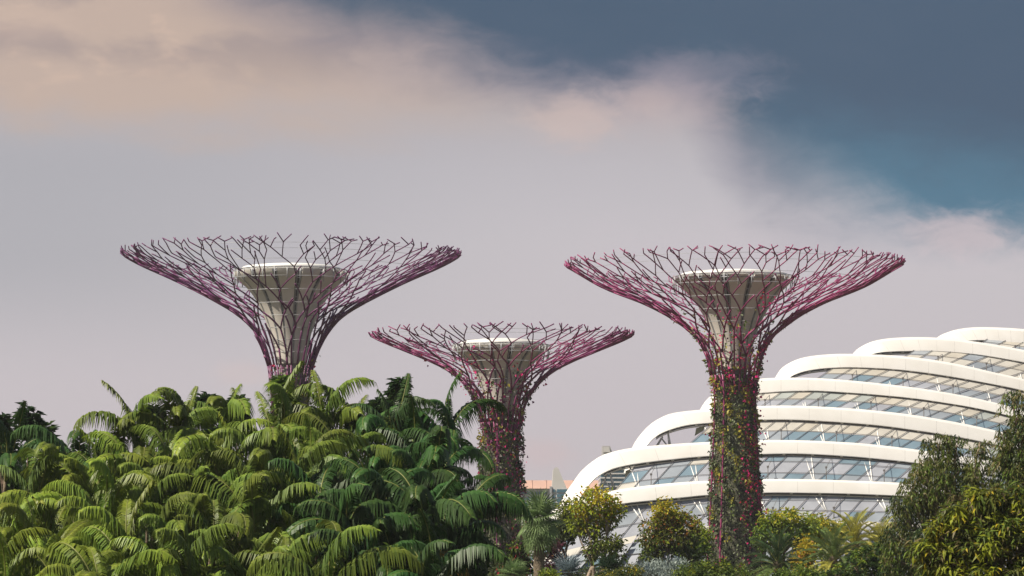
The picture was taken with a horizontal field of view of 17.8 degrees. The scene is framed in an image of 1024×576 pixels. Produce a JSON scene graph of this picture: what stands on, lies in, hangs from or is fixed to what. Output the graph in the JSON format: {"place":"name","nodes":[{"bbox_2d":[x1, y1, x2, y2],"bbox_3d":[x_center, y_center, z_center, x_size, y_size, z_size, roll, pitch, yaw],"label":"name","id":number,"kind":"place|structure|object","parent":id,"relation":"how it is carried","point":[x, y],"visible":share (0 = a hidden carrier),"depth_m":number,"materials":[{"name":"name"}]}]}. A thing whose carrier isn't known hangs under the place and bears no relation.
{"place":"outdoors","nodes":[
{"label":"outdoors","id":0,"kind":"place"},
{"bbox_2d":[138,462,227,575],"bbox_3d":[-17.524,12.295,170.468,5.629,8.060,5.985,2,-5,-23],"label":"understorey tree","id":1,"kind":"object","parent":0,"point":[173,492],"visible":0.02,"depth_m":169.31,"materials":[{"name":"green plant"}]},
{"bbox_2d":[120,232,461,430],"bbox_3d":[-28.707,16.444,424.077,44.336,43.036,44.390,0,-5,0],"label":"steel tree tower","id":2,"kind":"structure","parent":0,"point":[290,298],"depth_m":421.25,"materials":[{"name":"metal"}]},
{"bbox_2d":[376,542,414,575],"bbox_3d":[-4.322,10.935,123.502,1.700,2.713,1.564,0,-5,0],"label":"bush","id":3,"kind":"object","parent":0,"point":[405,564],"visible":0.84,"depth_m":123.26,"materials":[{"name":"green plant"}]},
{"bbox_2d":[0,0,1023,543],"label":"sky","id":4,"kind":"structure","parent":0,"point":[525,138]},
{"bbox_2d":[564,244,905,575],"bbox_3d":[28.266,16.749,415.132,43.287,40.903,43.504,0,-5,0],"label":"steel tree tower","id":5,"kind":"structure","parent":0,"point":[733,305],"depth_m":412.12,"materials":[{"name":"metal"}]},
{"label":"ground","id":6,"kind":"structure","parent":0,"visible":0},
{"bbox_2d":[0,412,17,492],"bbox_3d":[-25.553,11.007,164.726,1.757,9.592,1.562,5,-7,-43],"label":"broadleaf shoot","id":7,"kind":"object","parent":6,"relation":"on","point":[4,418],"visible":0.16,"depth_m":164.79,"materials":[{"name":"green plant"}]},
{"bbox_2d":[0,527,55,575],"bbox_3d":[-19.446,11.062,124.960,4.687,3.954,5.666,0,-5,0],"label":"feather palm","id":8,"kind":"object","parent":6,"relation":"on","point":[18,538],"visible":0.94,"depth_m":125.27,"materials":[{"name":"green plant"}]},
{"bbox_2d":[8,402,48,489],"bbox_3d":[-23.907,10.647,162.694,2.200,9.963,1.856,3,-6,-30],"label":"broadleaf shoot","id":9,"kind":"object","parent":6,"relation":"on","point":[37,419],"visible":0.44,"depth_m":162.73,"materials":[{"name":"plant"}]},
{"bbox_2d":[0,457,63,527],"bbox_3d":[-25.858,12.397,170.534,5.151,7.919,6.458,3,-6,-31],"label":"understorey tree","id":10,"kind":"object","parent":6,"relation":"on","point":[16,488],"visible":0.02,"depth_m":169.50,"materials":[{"name":"green plant"}]},
{"bbox_2d":[0,400,66,491],"bbox_3d":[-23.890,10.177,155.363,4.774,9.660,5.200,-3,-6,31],"label":"feather palm","id":11,"kind":"object","parent":6,"relation":"on","point":[8,450],"visible":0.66,"depth_m":155.47,"materials":[{"name":"green plant"}]},
{"bbox_2d":[0,490,69,548],"bbox_3d":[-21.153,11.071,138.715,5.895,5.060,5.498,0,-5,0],"label":"feather palm","id":12,"kind":"object","parent":6,"relation":"on","point":[52,498],"visible":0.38,"depth_m":138.17,"materials":[{"name":"green plant"}]},
{"bbox_2d":[0,441,82,572],"bbox_3d":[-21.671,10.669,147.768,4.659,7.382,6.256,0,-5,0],"label":"feather palm","id":13,"kind":"object","parent":6,"relation":"on","point":[39,483],"visible":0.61,"depth_m":147.55,"materials":[{"name":"green plant"}]},
{"bbox_2d":[31,420,60,457],"bbox_3d":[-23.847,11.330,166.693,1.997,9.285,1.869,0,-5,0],"label":"broadleaf shoot","id":14,"kind":"object","parent":6,"relation":"on","point":[52,428],"visible":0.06,"depth_m":166.99,"materials":[{"name":"green plant"}]},
{"bbox_2d":[0,497,107,575],"bbox_3d":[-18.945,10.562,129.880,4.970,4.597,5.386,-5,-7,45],"label":"feather palm","id":15,"kind":"object","parent":6,"relation":"on","point":[21,517],"visible":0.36,"depth_m":129.31,"materials":[{"name":"green plant"}]},
{"bbox_2d":[10,424,107,522],"bbox_3d":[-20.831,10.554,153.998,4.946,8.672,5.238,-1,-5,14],"label":"feather palm","id":16,"kind":"object","parent":6,"relation":"on","point":[43,433],"visible":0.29,"depth_m":153.26,"materials":[{"name":"green plant"}]},
{"bbox_2d":[0,489,119,548],"bbox_3d":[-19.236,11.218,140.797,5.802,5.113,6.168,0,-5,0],"label":"feather palm","id":17,"kind":"object","parent":6,"relation":"on","point":[50,522],"visible":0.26,"depth_m":140.04,"materials":[{"name":"green plant"}]},
{"bbox_2d":[0,544,123,575],"bbox_3d":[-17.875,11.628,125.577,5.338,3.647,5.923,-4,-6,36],"label":"feather palm","id":18,"kind":"object","parent":6,"relation":"on","point":[105,553],"visible":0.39,"depth_m":125.61,"materials":[{"name":"green plant"}]},
{"bbox_2d":[20,452,149,518],"bbox_3d":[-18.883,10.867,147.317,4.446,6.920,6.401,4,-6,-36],"label":"feather palm","id":19,"kind":"object","parent":6,"relation":"on","point":[67,473],"visible":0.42,"depth_m":146.89,"materials":[{"name":"green plant"}]},
{"bbox_2d":[51,418,134,502],"bbox_3d":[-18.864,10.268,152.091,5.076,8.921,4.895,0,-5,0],"label":"feather palm","id":20,"kind":"object","parent":6,"relation":"on","point":[76,454],"visible":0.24,"depth_m":151.87,"materials":[{"name":"green plant"}]},
{"bbox_2d":[43,520,152,567],"bbox_3d":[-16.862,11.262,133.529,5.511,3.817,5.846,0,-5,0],"label":"feather palm","id":21,"kind":"object","parent":6,"relation":"on","point":[74,539],"visible":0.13,"depth_m":132.52,"materials":[{"name":"green plant"}]},
{"bbox_2d":[91,434,109,539],"bbox_3d":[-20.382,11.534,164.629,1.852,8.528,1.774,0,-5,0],"label":"broadleaf shoot","id":22,"kind":"object","parent":6,"relation":"on","point":[100,450],"visible":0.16,"depth_m":164.63,"materials":[{"name":"green plant"}]},
{"bbox_2d":[42,458,171,543],"bbox_3d":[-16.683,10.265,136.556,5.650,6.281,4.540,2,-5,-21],"label":"feather palm","id":23,"kind":"object","parent":6,"relation":"on","point":[115,493],"visible":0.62,"depth_m":136.31,"materials":[{"name":"green plant"}]},
{"bbox_2d":[39,540,179,575],"bbox_3d":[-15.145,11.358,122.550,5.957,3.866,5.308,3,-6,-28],"label":"feather palm","id":24,"kind":"object","parent":6,"relation":"on","point":[85,566],"visible":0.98,"depth_m":122.68,"materials":[{"name":"green plant"}]},
{"bbox_2d":[62,431,175,495],"bbox_3d":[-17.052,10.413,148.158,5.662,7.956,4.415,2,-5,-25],"label":"feather palm","id":25,"kind":"object","parent":6,"relation":"on","point":[116,445],"visible":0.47,"depth_m":147.81,"materials":[{"name":"green plant"}]},
{"bbox_2d":[69,480,206,575],"bbox_3d":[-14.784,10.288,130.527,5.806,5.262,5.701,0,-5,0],"label":"feather palm","id":26,"kind":"object","parent":6,"relation":"on","point":[121,528],"visible":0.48,"depth_m":130.48,"materials":[{"name":"green plant"}]},
{"bbox_2d":[73,380,202,542],"bbox_3d":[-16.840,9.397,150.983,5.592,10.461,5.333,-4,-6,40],"label":"feather palm","id":27,"kind":"object","parent":6,"relation":"on","point":[138,445],"visible":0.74,"depth_m":150.77,"materials":[{"name":"green plant"}]},
{"bbox_2d":[101,455,196,548],"bbox_3d":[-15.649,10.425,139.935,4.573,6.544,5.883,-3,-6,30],"label":"feather palm","id":28,"kind":"object","parent":6,"relation":"on","point":[158,495],"visible":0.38,"depth_m":139.10,"materials":[{"name":"green plant"}]},
{"bbox_2d":[143,403,167,549],"bbox_3d":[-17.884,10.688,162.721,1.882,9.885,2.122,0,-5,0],"label":"broadleaf shoot","id":29,"kind":"object","parent":6,"relation":"on","point":[156,408],"visible":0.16,"depth_m":162.68,"materials":[{"name":"green plant"}]},
{"bbox_2d":[102,536,209,575],"bbox_3d":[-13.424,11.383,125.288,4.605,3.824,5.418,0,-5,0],"label":"feather palm","id":30,"kind":"object","parent":6,"relation":"on","point":[139,545],"visible":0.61,"depth_m":125.06,"materials":[{"name":"green plant"}]},
{"bbox_2d":[111,424,224,503],"bbox_3d":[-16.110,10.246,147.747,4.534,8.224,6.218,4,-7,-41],"label":"feather palm","id":31,"kind":"object","parent":6,"relation":"on","point":[164,447],"visible":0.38,"depth_m":147.67,"materials":[{"name":"green plant"}]},
{"bbox_2d":[116,386,222,514],"bbox_3d":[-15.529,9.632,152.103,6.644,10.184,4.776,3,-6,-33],"label":"feather palm","id":32,"kind":"object","parent":6,"relation":"on","point":[180,413],"visible":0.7,"depth_m":151.48,"materials":[{"name":"green plant"}]},
{"bbox_2d":[120,491,241,562],"bbox_3d":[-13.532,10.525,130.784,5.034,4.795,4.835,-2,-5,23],"label":"feather palm","id":33,"kind":"object","parent":6,"relation":"on","point":[153,521],"visible":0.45,"depth_m":129.91,"materials":[{"name":"green plant"}]},
{"bbox_2d":[144,523,248,575],"bbox_3d":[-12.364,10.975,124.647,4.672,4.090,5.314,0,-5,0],"label":"feather palm","id":34,"kind":"object","parent":6,"relation":"on","point":[180,550],"visible":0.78,"depth_m":124.59,"materials":[{"name":"green plant"}]},
{"bbox_2d":[149,462,254,560],"bbox_3d":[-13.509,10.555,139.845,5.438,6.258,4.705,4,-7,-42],"label":"feather palm","id":35,"kind":"object","parent":6,"relation":"on","point":[167,470],"visible":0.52,"depth_m":139.47,"materials":[{"name":"green plant"}]},
{"bbox_2d":[194,391,217,564],"bbox_3d":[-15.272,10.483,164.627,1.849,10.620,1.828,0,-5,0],"label":"broadleaf shoot","id":36,"kind":"object","parent":6,"relation":"on","point":[203,397],"visible":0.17,"depth_m":164.72,"materials":[{"name":"green plant"}]},
{"bbox_2d":[183,384,255,553],"bbox_3d":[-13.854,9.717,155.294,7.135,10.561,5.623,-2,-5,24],"label":"feather palm","id":37,"kind":"object","parent":6,"relation":"on","point":[231,409],"visible":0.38,"depth_m":153.88,"materials":[{"name":"green plant"}]},
{"bbox_2d":[169,492,275,567],"bbox_3d":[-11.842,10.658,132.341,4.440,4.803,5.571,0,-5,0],"label":"feather palm","id":38,"kind":"object","parent":6,"relation":"on","point":[206,516],"visible":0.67,"depth_m":132.06,"materials":[{"name":"green plant"}]},
{"bbox_2d":[172,412,291,540],"bbox_3d":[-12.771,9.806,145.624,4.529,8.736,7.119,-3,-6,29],"label":"feather palm","id":39,"kind":"object","parent":6,"relation":"on","point":[201,440],"visible":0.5,"depth_m":145.30,"materials":[{"name":"green plant"}]},
{"bbox_2d":[178,447,299,575],"bbox_3d":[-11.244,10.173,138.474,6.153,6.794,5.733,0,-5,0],"label":"feather palm","id":40,"kind":"object","parent":6,"relation":"on","point":[223,488],"visible":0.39,"depth_m":138.74,"materials":[{"name":"green plant"}]},
{"bbox_2d":[188,421,324,491],"bbox_3d":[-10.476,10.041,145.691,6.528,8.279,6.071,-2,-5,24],"label":"feather palm","id":41,"kind":"object","parent":6,"relation":"on","point":[237,435],"visible":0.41,"depth_m":144.84,"materials":[{"name":"green plant"}]},
{"bbox_2d":[198,527,317,575],"bbox_3d":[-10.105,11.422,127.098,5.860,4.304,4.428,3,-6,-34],"label":"feather palm","id":42,"kind":"object","parent":6,"relation":"on","point":[225,555],"visible":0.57,"depth_m":125.78,"materials":[{"name":"green plant"}]},
{"bbox_2d":[201,472,327,575],"bbox_3d":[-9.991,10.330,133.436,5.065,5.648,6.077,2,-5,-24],"label":"feather palm","id":43,"kind":"object","parent":6,"relation":"on","point":[294,489],"visible":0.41,"depth_m":134.25,"materials":[{"name":"green plant"}]},
{"bbox_2d":[215,361,335,447],"bbox_3d":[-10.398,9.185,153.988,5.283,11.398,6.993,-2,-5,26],"label":"feather palm","id":44,"kind":"object","parent":6,"relation":"on","point":[284,406],"visible":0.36,"depth_m":153.53,"materials":[{"name":"green plant"}]},
{"bbox_2d":[231,533,332,575],"bbox_3d":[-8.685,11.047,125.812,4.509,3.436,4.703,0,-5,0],"label":"feather palm","id":45,"kind":"object","parent":6,"relation":"on","point":[302,541],"visible":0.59,"depth_m":125.71,"materials":[{"name":"green plant"}]},
{"bbox_2d":[265,374,303,410],"bbox_3d":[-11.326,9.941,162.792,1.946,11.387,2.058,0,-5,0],"label":"broadleaf shoot","id":46,"kind":"object","parent":6,"relation":"on","point":[281,379],"visible":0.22,"depth_m":162.79,"materials":[{"name":"green plant"}]},
{"bbox_2d":[230,425,353,511],"bbox_3d":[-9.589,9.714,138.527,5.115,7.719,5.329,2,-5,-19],"label":"feather palm","id":47,"kind":"object","parent":6,"relation":"on","point":[316,449],"visible":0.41,"depth_m":137.53,"materials":[{"name":"green plant"}]},
{"bbox_2d":[231,510,355,575],"bbox_3d":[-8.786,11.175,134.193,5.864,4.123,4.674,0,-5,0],"label":"feather palm","id":48,"kind":"object","parent":6,"relation":"on","point":[286,525],"visible":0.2,"depth_m":133.82,"materials":[{"name":"green plant"}]},
{"bbox_2d":[241,414,370,480],"bbox_3d":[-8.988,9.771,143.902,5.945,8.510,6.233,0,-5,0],"label":"feather palm","id":49,"kind":"object","parent":6,"relation":"on","point":[351,439],"visible":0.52,"depth_m":144.42,"materials":[{"name":"green plant"}]},
{"bbox_2d":[265,457,366,562],"bbox_3d":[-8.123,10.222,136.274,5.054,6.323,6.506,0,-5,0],"label":"feather palm","id":50,"kind":"object","parent":6,"relation":"on","point":[325,477],"visible":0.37,"depth_m":136.74,"materials":[{"name":"green plant"}]},
{"bbox_2d":[246,519,425,575],"bbox_3d":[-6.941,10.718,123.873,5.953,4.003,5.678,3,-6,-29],"label":"feather palm","id":51,"kind":"object","parent":6,"relation":"on","point":[291,564],"visible":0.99,"depth_m":122.88,"materials":[{"name":"green plant"}]},
{"bbox_2d":[274,370,399,575],"bbox_3d":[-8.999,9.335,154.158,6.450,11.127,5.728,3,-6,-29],"label":"feather palm","id":52,"kind":"object","parent":6,"relation":"on","point":[318,399],"visible":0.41,"depth_m":154.70,"materials":[{"name":"green plant"}]},
{"bbox_2d":[281,412,403,575],"bbox_3d":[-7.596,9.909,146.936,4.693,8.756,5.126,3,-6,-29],"label":"feather palm","id":53,"kind":"object","parent":6,"relation":"on","point":[325,428],"visible":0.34,"depth_m":147.14,"materials":[{"name":"green plant"}]},
{"bbox_2d":[291,383,401,500],"bbox_3d":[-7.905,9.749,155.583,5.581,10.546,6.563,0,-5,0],"label":"feather palm","id":54,"kind":"object","parent":6,"relation":"on","point":[356,411],"visible":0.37,"depth_m":155.37,"materials":[{"name":"green plant"}]},
{"bbox_2d":[285,481,419,566],"bbox_3d":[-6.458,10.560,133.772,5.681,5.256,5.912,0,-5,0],"label":"feather palm","id":55,"kind":"object","parent":6,"relation":"on","point":[339,510],"visible":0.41,"depth_m":132.69,"materials":[{"name":"green plant"}]},
{"bbox_2d":[306,528,431,575],"bbox_3d":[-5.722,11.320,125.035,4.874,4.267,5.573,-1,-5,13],"label":"feather palm","id":56,"kind":"object","parent":6,"relation":"on","point":[322,533],"visible":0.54,"depth_m":124.79,"materials":[{"name":"green plant"}]},
{"bbox_2d":[310,447,436,571],"bbox_3d":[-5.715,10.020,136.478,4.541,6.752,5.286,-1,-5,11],"label":"feather palm","id":57,"kind":"object","parent":6,"relation":"on","point":[363,473],"visible":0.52,"depth_m":136.11,"materials":[{"name":"green plant"}]},
{"bbox_2d":[365,397,390,416],"bbox_3d":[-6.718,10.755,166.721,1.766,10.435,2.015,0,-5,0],"label":"broadleaf shoot","id":58,"kind":"object","parent":6,"relation":"on","point":[376,402],"visible":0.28,"depth_m":166.66,"materials":[{"name":"green plant"}]},
{"bbox_2d":[342,373,436,512],"bbox_3d":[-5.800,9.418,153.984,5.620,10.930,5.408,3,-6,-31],"label":"feather palm","id":59,"kind":"object","parent":6,"relation":"on","point":[399,420],"visible":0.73,"depth_m":153.38,"materials":[{"name":"green plant"}]},
{"bbox_2d":[337,441,443,574],"bbox_3d":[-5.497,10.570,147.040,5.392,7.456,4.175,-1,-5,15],"label":"feather palm","id":60,"kind":"object","parent":6,"relation":"on","point":[377,463],"visible":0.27,"depth_m":147.21,"materials":[{"name":"green plant"}]},
{"bbox_2d":[339,513,447,575],"bbox_3d":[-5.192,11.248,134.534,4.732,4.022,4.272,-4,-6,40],"label":"feather palm","id":61,"kind":"object","parent":6,"relation":"on","point":[388,539],"visible":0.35,"depth_m":133.66,"materials":[{"name":"green plant"}]},
{"bbox_2d":[378,376,413,412],"bbox_3d":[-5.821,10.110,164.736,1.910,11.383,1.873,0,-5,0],"label":"broadleaf shoot","id":62,"kind":"object","parent":6,"relation":"on","point":[394,388],"visible":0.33,"depth_m":164.84,"materials":[{"name":"green plant"}]},
{"bbox_2d":[348,467,479,575],"bbox_3d":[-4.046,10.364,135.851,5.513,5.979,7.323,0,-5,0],"label":"feather palm","id":63,"kind":"object","parent":6,"relation":"on","point":[415,496],"visible":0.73,"depth_m":135.03,"materials":[{"name":"green plant"}]},
{"bbox_2d":[370,395,461,468],"bbox_3d":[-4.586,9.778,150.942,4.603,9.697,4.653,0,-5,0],"label":"feather palm","id":64,"kind":"object","parent":6,"relation":"on","point":[401,441],"visible":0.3,"depth_m":151.14,"materials":[{"name":"green plant"}]},
{"bbox_2d":[366,448,473,508],"bbox_3d":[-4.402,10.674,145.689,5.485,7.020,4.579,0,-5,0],"label":"feather palm","id":65,"kind":"object","parent":6,"relation":"on","point":[440,473],"visible":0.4,"depth_m":145.53,"materials":[{"name":"green plant"}]},
{"bbox_2d":[387,539,457,575],"bbox_3d":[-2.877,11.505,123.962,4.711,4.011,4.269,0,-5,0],"label":"feather palm","id":66,"kind":"object","parent":6,"relation":"on","point":[428,564],"visible":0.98,"depth_m":123.19,"materials":[{"name":"green plant"}]},
{"bbox_2d":[362,480,492,552],"bbox_3d":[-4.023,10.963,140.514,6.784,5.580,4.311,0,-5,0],"label":"feather palm","id":67,"kind":"object","parent":6,"relation":"on","point":[481,538],"visible":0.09,"depth_m":139.68,"materials":[{"name":"green plant"}]},
{"bbox_2d":[356,508,510,575],"bbox_3d":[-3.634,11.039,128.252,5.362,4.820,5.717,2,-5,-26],"label":"feather palm","id":68,"kind":"object","parent":6,"relation":"on","point":[452,566],"visible":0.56,"depth_m":128.11,"materials":[{"name":"green plant"}]},
{"bbox_2d":[359,489,509,566],"bbox_3d":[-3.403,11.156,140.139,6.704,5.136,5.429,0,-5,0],"label":"feather palm","id":69,"kind":"object","parent":6,"relation":"on","point":[475,495],"visible":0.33,"depth_m":139.31,"materials":[{"name":"green plant"}]},
{"bbox_2d":[376,425,499,524],"bbox_3d":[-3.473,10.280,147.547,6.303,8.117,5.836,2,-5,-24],"label":"feather palm","id":70,"kind":"object","parent":6,"relation":"on","point":[445,459],"visible":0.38,"depth_m":147.33,"materials":[{"name":"green plant"}]},
{"bbox_2d":[380,372,508,550],"bbox_3d":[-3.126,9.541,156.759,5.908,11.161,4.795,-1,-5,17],"label":"feather palm","id":71,"kind":"object","parent":6,"relation":"on","point":[448,419],"visible":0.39,"depth_m":156.87,"materials":[{"name":"green plant"}]},
{"bbox_2d":[383,427,505,491],"bbox_3d":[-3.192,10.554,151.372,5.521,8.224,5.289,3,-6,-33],"label":"feather palm","id":72,"kind":"object","parent":6,"relation":"on","point":[462,441],"visible":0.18,"depth_m":151.16,"materials":[{"name":"green plant"}]},
{"bbox_2d":[459,527,492,575],"bbox_3d":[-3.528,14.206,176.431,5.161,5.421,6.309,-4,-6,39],"label":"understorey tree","id":73,"kind":"object","parent":6,"relation":"on","point":[485,572],"visible":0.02,"depth_m":175.86,"materials":[{"name":"green plant"}]},
{"bbox_2d":[451,467,533,575],"bbox_3d":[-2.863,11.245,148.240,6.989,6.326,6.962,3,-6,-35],"label":"feather palm","id":74,"kind":"object","parent":6,"relation":"on","point":[508,504],"visible":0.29,"depth_m":147.81,"materials":[{"name":"green plant"}]},
{"bbox_2d":[368,321,634,575],"bbox_3d":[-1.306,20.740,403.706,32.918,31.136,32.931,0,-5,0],"label":"steel tree tower","id":75,"kind":"structure","parent":6,"relation":"on","point":[501,368],"depth_m":401.35,"materials":[{"name":"metal"}]},
{"bbox_2d":[494,534,533,575],"bbox_3d":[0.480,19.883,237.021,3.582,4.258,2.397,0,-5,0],"label":"bush","id":76,"kind":"object","parent":6,"relation":"on","point":[512,552],"visible":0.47,"depth_m":236.77,"materials":[{"name":"green plant"}]},
{"bbox_2d":[497,557,530,575],"bbox_3d":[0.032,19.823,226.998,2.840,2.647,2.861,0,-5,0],"label":"bush","id":77,"kind":"object","parent":6,"relation":"on","point":[515,569],"visible":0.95,"depth_m":226.93,"materials":[{"name":"green plant"}]},
{"bbox_2d":[514,488,565,575],"bbox_3d":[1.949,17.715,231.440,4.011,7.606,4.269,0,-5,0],"label":"fan palm","id":78,"kind":"object","parent":6,"relation":"on","point":[536,537],"visible":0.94,"depth_m":230.85,"materials":[{"name":"green plant"}]},
{"bbox_2d":[538,565,561,575],"bbox_3d":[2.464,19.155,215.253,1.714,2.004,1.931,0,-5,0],"label":"bush","id":79,"kind":"object","parent":6,"relation":"on","point":[548,572],"visible":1,"depth_m":215.13,"materials":[{"name":"green plant"}]},
{"bbox_2d":[544,537,572,575],"bbox_3d":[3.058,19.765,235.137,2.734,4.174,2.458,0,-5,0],"label":"bush","id":80,"kind":"object","parent":6,"relation":"on","point":[559,548],"visible":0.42,"depth_m":234.86,"materials":[{"name":"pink plant"}]},
{"bbox_2d":[520,480,597,562],"bbox_3d":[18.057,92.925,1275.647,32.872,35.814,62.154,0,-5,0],"label":"hall","id":81,"kind":"structure","parent":6,"relation":"on","point":[538,485],"depth_m":1250.04,"materials":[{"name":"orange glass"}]},
{"bbox_2d":[550,467,567,555],"bbox_3d":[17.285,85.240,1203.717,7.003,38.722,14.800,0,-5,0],"label":"office block","id":82,"kind":"structure","parent":6,"relation":"on","point":[558,489],"depth_m":1198.15,"materials":[{"name":"concrete"}]},
{"bbox_2d":[553,493,582,560],"bbox_3d":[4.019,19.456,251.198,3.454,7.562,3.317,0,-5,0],"label":"tree","id":83,"kind":"object","parent":6,"relation":"on","point":[565,537],"visible":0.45,"depth_m":250.90,"materials":[{"name":"green plant"}]},
{"bbox_2d":[550,550,585,575],"bbox_3d":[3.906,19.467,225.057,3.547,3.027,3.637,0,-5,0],"label":"fan palm","id":84,"kind":"object","parent":6,"relation":"on","point":[570,565],"visible":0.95,"depth_m":224.95,"materials":[{"name":"blue plant"}]},
{"bbox_2d":[563,483,628,575],"bbox_3d":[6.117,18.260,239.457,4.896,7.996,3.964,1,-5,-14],"label":"multi stem tree","id":85,"kind":"object","parent":6,"relation":"on","point":[599,527],"visible":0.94,"depth_m":239.14,"materials":[{"name":"green plant"}]},
{"bbox_2d":[591,552,625,575],"bbox_3d":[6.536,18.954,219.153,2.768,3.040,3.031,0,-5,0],"label":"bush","id":86,"kind":"object","parent":6,"relation":"on","point":[610,564],"visible":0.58,"depth_m":219.03,"materials":[{"name":"green plant"}]},
{"bbox_2d":[598,469,628,544],"bbox_3d":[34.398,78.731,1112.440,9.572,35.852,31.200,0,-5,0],"label":"glass office","id":87,"kind":"structure","parent":6,"relation":"on","point":[618,477],"depth_m":1098.52,"materials":[{"name":"glass"}]},
{"bbox_2d":[594,562,644,575],"bbox_3d":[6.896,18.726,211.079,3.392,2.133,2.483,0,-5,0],"label":"bush","id":88,"kind":"object","parent":6,"relation":"on","point":[635,571],"visible":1,"depth_m":210.72,"materials":[{"name":"green plant"}]},
{"bbox_2d":[625,555,689,575],"bbox_3d":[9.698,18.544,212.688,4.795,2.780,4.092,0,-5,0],"label":"bush","id":89,"kind":"object","parent":6,"relation":"on","point":[655,568],"visible":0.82,"depth_m":212.60,"materials":[{"name":"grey plant"}]},
{"bbox_2d":[634,495,703,564],"bbox_3d":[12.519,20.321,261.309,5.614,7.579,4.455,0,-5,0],"label":"tree","id":90,"kind":"object","parent":6,"relation":"on","point":[666,526],"visible":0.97,"depth_m":260.92,"materials":[{"name":"green plant"}]},
{"bbox_2d":[664,534,715,572],"bbox_3d":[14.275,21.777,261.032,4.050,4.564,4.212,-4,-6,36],"label":"date palm","id":91,"kind":"object","parent":6,"relation":"on","point":[691,553],"visible":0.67,"depth_m":260.79,"materials":[{"name":"green plant"}]},
{"bbox_2d":[679,520,715,563],"bbox_3d":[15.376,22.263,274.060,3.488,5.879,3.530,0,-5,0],"label":"tree","id":92,"kind":"object","parent":6,"relation":"on","point":[706,535],"visible":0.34,"depth_m":273.52,"materials":[{"name":"green plant"}]},
{"bbox_2d":[668,556,753,575],"bbox_3d":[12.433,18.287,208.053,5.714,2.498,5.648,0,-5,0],"label":"bush","id":93,"kind":"object","parent":6,"relation":"on","point":[700,570],"visible":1,"depth_m":206.81,"materials":[{"name":"green plant"}]},
{"bbox_2d":[481,557,1003,575],"bbox_3d":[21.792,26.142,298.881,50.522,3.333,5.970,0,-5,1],"label":"hedge","id":94,"kind":"object","parent":6,"relation":"on","point":[578,574],"visible":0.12,"depth_m":298.79,"materials":[{"name":"green plant"}]},
{"bbox_2d":[528,327,1023,575],"bbox_3d":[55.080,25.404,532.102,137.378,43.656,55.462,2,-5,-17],"label":"greenhouse","id":95,"kind":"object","parent":6,"relation":"on","point":[851,383],"visible":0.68,"depth_m":524.92,"materials":[{"name":"white paint"}]},
{"bbox_2d":[745,525,809,575],"bbox_3d":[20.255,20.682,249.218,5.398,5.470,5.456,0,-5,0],"label":"date palm","id":96,"kind":"object","parent":6,"relation":"on","point":[776,557],"visible":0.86,"depth_m":248.86,"materials":[{"name":"green plant"}]},
{"bbox_2d":[748,506,827,566],"bbox_3d":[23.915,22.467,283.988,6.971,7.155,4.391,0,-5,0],"label":"tree","id":97,"kind":"object","parent":6,"relation":"on","point":[785,518],"visible":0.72,"depth_m":283.66,"materials":[{"name":"green plant"}]},
{"bbox_2d":[758,562,826,575],"bbox_3d":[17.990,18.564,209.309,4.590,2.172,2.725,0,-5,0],"label":"bush","id":98,"kind":"object","parent":6,"relation":"on","point":[803,572],"visible":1,"depth_m":208.86,"materials":[{"name":"green plant"}]},
{"bbox_2d":[787,533,818,570],"bbox_3d":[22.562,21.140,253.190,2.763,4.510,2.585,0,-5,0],"label":"bush","id":99,"kind":"object","parent":6,"relation":"on","point":[801,545],"visible":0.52,"depth_m":252.93,"materials":[{"name":"yellow plant"}]},
{"bbox_2d":[790,512,850,574],"bbox_3d":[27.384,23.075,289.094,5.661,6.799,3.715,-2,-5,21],"label":"tree","id":100,"kind":"object","parent":6,"relation":"on","point":[826,524],"visible":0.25,"depth_m":288.87,"materials":[{"name":"green plant"}]},
{"bbox_2d":[799,522,867,573],"bbox_3d":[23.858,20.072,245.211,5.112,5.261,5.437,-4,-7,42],"label":"date palm","id":101,"kind":"object","parent":6,"relation":"on","point":[832,547],"visible":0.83,"depth_m":244.88,"materials":[{"name":"green plant"}]},
{"bbox_2d":[820,507,886,569],"bbox_3d":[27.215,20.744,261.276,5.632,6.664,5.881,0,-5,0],"label":"date palm","id":102,"kind":"object","parent":6,"relation":"on","point":[855,526],"visible":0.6,"depth_m":260.93,"materials":[{"name":"green plant"}]},
{"bbox_2d":[822,542,910,575],"bbox_3d":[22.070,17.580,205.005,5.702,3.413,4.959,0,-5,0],"label":"bush","id":103,"kind":"object","parent":6,"relation":"on","point":[871,561],"visible":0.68,"depth_m":203.97,"materials":[{"name":"green plant"}]},
{"bbox_2d":[860,516,902,572],"bbox_3d":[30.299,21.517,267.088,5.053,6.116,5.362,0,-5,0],"label":"date palm","id":104,"kind":"object","parent":6,"relation":"on","point":[880,525],"visible":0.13,"depth_m":267.04,"materials":[{"name":"green plant"}]},
{"bbox_2d":[877,432,999,575],"bbox_3d":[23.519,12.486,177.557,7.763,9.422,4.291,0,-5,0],"label":"weeping tree","id":105,"kind":"object","parent":6,"relation":"on","point":[938,469],"visible":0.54,"depth_m":177.34,"materials":[{"name":"green plant"}]},
{"bbox_2d":[903,481,1023,575],"bbox_3d":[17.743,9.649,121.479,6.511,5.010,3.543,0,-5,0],"label":"long leaved tree","id":106,"kind":"object","parent":6,"relation":"on","point":[986,536],"visible":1,"depth_m":121.21,"materials":[{"name":"green plant"}]},
{"bbox_2d":[988,390,1023,523],"bbox_3d":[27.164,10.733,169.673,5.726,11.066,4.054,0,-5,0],"label":"weeping tree","id":107,"kind":"object","parent":6,"relation":"on","point":[1008,462],"visible":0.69,"depth_m":169.55,"materials":[{"name":"green plant"}]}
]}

